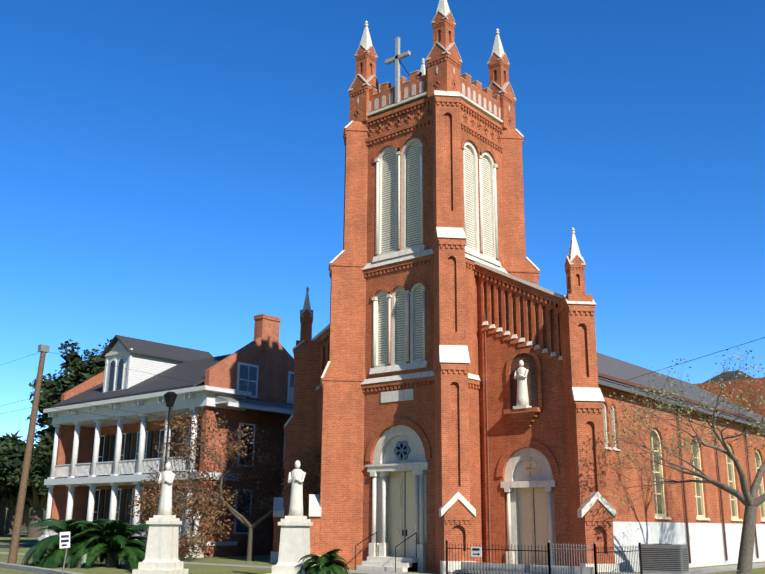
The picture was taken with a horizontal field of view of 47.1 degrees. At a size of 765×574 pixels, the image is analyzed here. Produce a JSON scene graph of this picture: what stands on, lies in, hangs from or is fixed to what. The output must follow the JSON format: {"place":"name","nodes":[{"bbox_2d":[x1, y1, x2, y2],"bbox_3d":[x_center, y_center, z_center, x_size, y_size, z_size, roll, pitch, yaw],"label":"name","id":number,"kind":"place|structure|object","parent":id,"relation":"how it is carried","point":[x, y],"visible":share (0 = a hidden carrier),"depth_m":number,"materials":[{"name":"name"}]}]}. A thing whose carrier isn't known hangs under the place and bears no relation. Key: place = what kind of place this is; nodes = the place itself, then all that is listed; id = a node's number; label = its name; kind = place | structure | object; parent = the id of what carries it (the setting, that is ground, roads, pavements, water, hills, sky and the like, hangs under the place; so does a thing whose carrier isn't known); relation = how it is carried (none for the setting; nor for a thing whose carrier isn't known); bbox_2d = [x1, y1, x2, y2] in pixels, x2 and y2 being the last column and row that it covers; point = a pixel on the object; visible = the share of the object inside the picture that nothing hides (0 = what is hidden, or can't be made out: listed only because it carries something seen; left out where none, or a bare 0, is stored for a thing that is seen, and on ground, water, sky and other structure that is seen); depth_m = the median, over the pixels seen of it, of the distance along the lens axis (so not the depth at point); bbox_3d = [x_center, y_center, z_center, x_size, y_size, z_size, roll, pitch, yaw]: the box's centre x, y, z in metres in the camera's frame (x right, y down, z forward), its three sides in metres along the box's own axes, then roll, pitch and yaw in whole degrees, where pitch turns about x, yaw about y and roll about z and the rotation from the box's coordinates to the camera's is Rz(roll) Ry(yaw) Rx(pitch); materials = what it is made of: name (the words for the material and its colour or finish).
{"place":"outdoors","nodes":[
{"label":"outdoors","id":0,"kind":"place"},
{"bbox_2d":[38,314,294,556],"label":"house","id":1,"kind":"structure","parent":0,"point":[101,463],"depth_m":54.47,"materials":[{"name":"brick"}]},
{"bbox_2d":[0,527,764,573],"bbox_3d":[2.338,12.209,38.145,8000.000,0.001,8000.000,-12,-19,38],"label":"ground","id":2,"kind":"structure","parent":0,"point":[259,560],"depth_m":37.82,"materials":[{"name":"green plant"}]},
{"bbox_2d":[0,430,34,535],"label":"tree","id":3,"kind":"object","parent":2,"relation":"on","point":[11,438],"visible":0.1,"depth_m":108.25,"materials":[{"name":"green plant"}]},
{"bbox_2d":[4,500,46,533],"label":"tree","id":4,"kind":"object","parent":2,"relation":"on","point":[10,516],"depth_m":124.98,"materials":[{"name":"green plant"}]},
{"bbox_2d":[5,500,45,531],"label":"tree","id":5,"kind":"object","parent":2,"relation":"on","point":[25,520],"depth_m":152.51,"materials":[{"name":"green plant"}]},
{"bbox_2d":[0,440,50,537],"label":"oak","id":6,"kind":"object","parent":2,"relation":"on","point":[11,459],"visible":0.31,"depth_m":97.06,"materials":[{"name":"green plant"}]},
{"bbox_2d":[5,505,45,524],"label":"distant treeline","id":7,"kind":"object","parent":2,"relation":"on","point":[44,514],"depth_m":366.79,"materials":[{"name":"green plant"}]},
{"bbox_2d":[0,562,82,573],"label":"kerb","id":8,"kind":"structure","parent":2,"relation":"on","point":[41,570],"depth_m":32.43,"materials":[{"name":"concrete"}]},
{"bbox_2d":[60,532,70,573],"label":"sign","id":9,"kind":"object","parent":2,"relation":"on","point":[64,539],"visible":1,"depth_m":28.10,"materials":[{"name":"grey metal"}]},
{"bbox_2d":[24,339,111,476],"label":"oak","id":10,"kind":"object","parent":2,"relation":"on","point":[78,369],"visible":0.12,"depth_m":69.78,"materials":[{"name":"green plant"}]},
{"bbox_2d":[21,518,120,568],"bbox_3d":[-12.982,11.100,36.829,4.319,2.693,4.064,9,-17,-30],"label":"sago palm","id":11,"kind":"object","parent":2,"relation":"on","point":[46,546],"visible":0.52,"depth_m":35.88,"materials":[{"name":"green plant"}]},
{"bbox_2d":[65,520,148,568],"bbox_3d":[-11.219,10.947,36.578,3.612,2.426,3.930,-12,-19,38],"label":"sago palm","id":12,"kind":"object","parent":2,"relation":"on","point":[128,548],"visible":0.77,"depth_m":36.05,"materials":[{"name":"green plant"}]},
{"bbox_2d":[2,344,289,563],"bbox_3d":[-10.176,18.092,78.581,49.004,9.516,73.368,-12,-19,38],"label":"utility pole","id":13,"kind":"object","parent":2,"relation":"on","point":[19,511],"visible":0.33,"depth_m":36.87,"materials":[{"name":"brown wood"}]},
{"bbox_2d":[132,462,188,573],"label":"statue","id":14,"kind":"object","parent":2,"relation":"on","point":[161,555],"visible":1,"depth_m":31.35,"materials":[{"name":"white stone"}]},
{"bbox_2d":[163,391,177,470],"bbox_3d":[-9.351,8.174,37.698,0.480,7.360,0.480,-12,-19,38],"label":"street lamp","id":15,"kind":"object","parent":2,"relation":"on","point":[170,397],"visible":0.52,"depth_m":38.38,"materials":[{"name":"metal"}]},
{"bbox_2d":[183,511,205,557],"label":"statue","id":16,"kind":"object","parent":2,"relation":"on","point":[195,535],"visible":0.42,"depth_m":46.96,"materials":[{"name":"white stone"}]},
{"bbox_2d":[126,407,320,560],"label":"tree by house","id":17,"kind":"object","parent":2,"relation":"on","point":[241,517],"visible":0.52,"depth_m":44.99,"materials":[{"name":"brown plant"}]},
{"bbox_2d":[267,460,312,573],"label":"statue","id":18,"kind":"object","parent":2,"relation":"on","point":[294,545],"visible":1,"depth_m":29.68,"materials":[{"name":"white stone"}]},
{"bbox_2d":[298,549,348,573],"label":"sago palm","id":19,"kind":"object","parent":2,"relation":"on","point":[331,562],"visible":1,"depth_m":28.27,"materials":[{"name":"green plant"}]},
{"bbox_2d":[270,228,764,571],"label":"church nave","id":20,"kind":"structure","parent":2,"relation":"on","point":[555,379],"depth_m":37.03,"materials":[{"name":"red brick"}]},
{"bbox_2d":[485,330,490,562],"bbox_3d":[4.451,6.355,37.112,0.017,10.800,0.017,2,-15,-5],"label":"conductor","id":21,"kind":"object","parent":20,"relation":"attached to","point":[488,458],"visible":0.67,"depth_m":36.87,"materials":[{"name":"grey metal"}]},
{"bbox_2d":[626,337,764,380],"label":"service wire","id":22,"kind":"object","parent":20,"relation":"attached to","point":[697,358],"visible":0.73,"depth_m":35.21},
{"bbox_2d":[604,348,764,573],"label":"tree","id":23,"kind":"object","parent":2,"relation":"on","point":[751,501],"visible":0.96,"depth_m":32.49,"materials":[{"name":"brown plant"}]},
{"bbox_2d":[0,545,764,573],"bbox_3d":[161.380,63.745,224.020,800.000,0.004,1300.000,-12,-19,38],"label":"pavement","id":24,"kind":"structure","parent":0,"point":[718,569],"depth_m":38.75,"materials":[{"name":"concrete"}]},
{"bbox_2d":[445,540,642,573],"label":"ramp fence","id":25,"kind":"object","parent":24,"relation":"on","point":[485,568],"visible":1,"depth_m":30.51,"materials":[{"name":"black metal"}]},
{"bbox_2d":[471,547,481,556],"bbox_3d":[3.366,9.520,31.564,0.450,0.340,0.026,-12,-19,38],"label":"ramp sign","id":26,"kind":"object","parent":25,"relation":"attached to","point":[476,551],"visible":1,"depth_m":31.54,"materials":[{"name":"white metal"}]},
{"bbox_2d":[638,544,691,573],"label":"ac unit","id":27,"kind":"object","parent":24,"relation":"on","point":[664,558],"visible":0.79,"depth_m":33.75,"materials":[{"name":"grey metal"}]},
{"bbox_2d":[0,0,764,447],"label":"sky","id":28,"kind":"structure","parent":0,"point":[172,172],"materials":[{"name":"blue"}]},
{"bbox_2d":[308,0,540,573],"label":"church tower","id":29,"kind":"structure","parent":0,"point":[433,198],"depth_m":38.96,"materials":[{"name":"red brick"}]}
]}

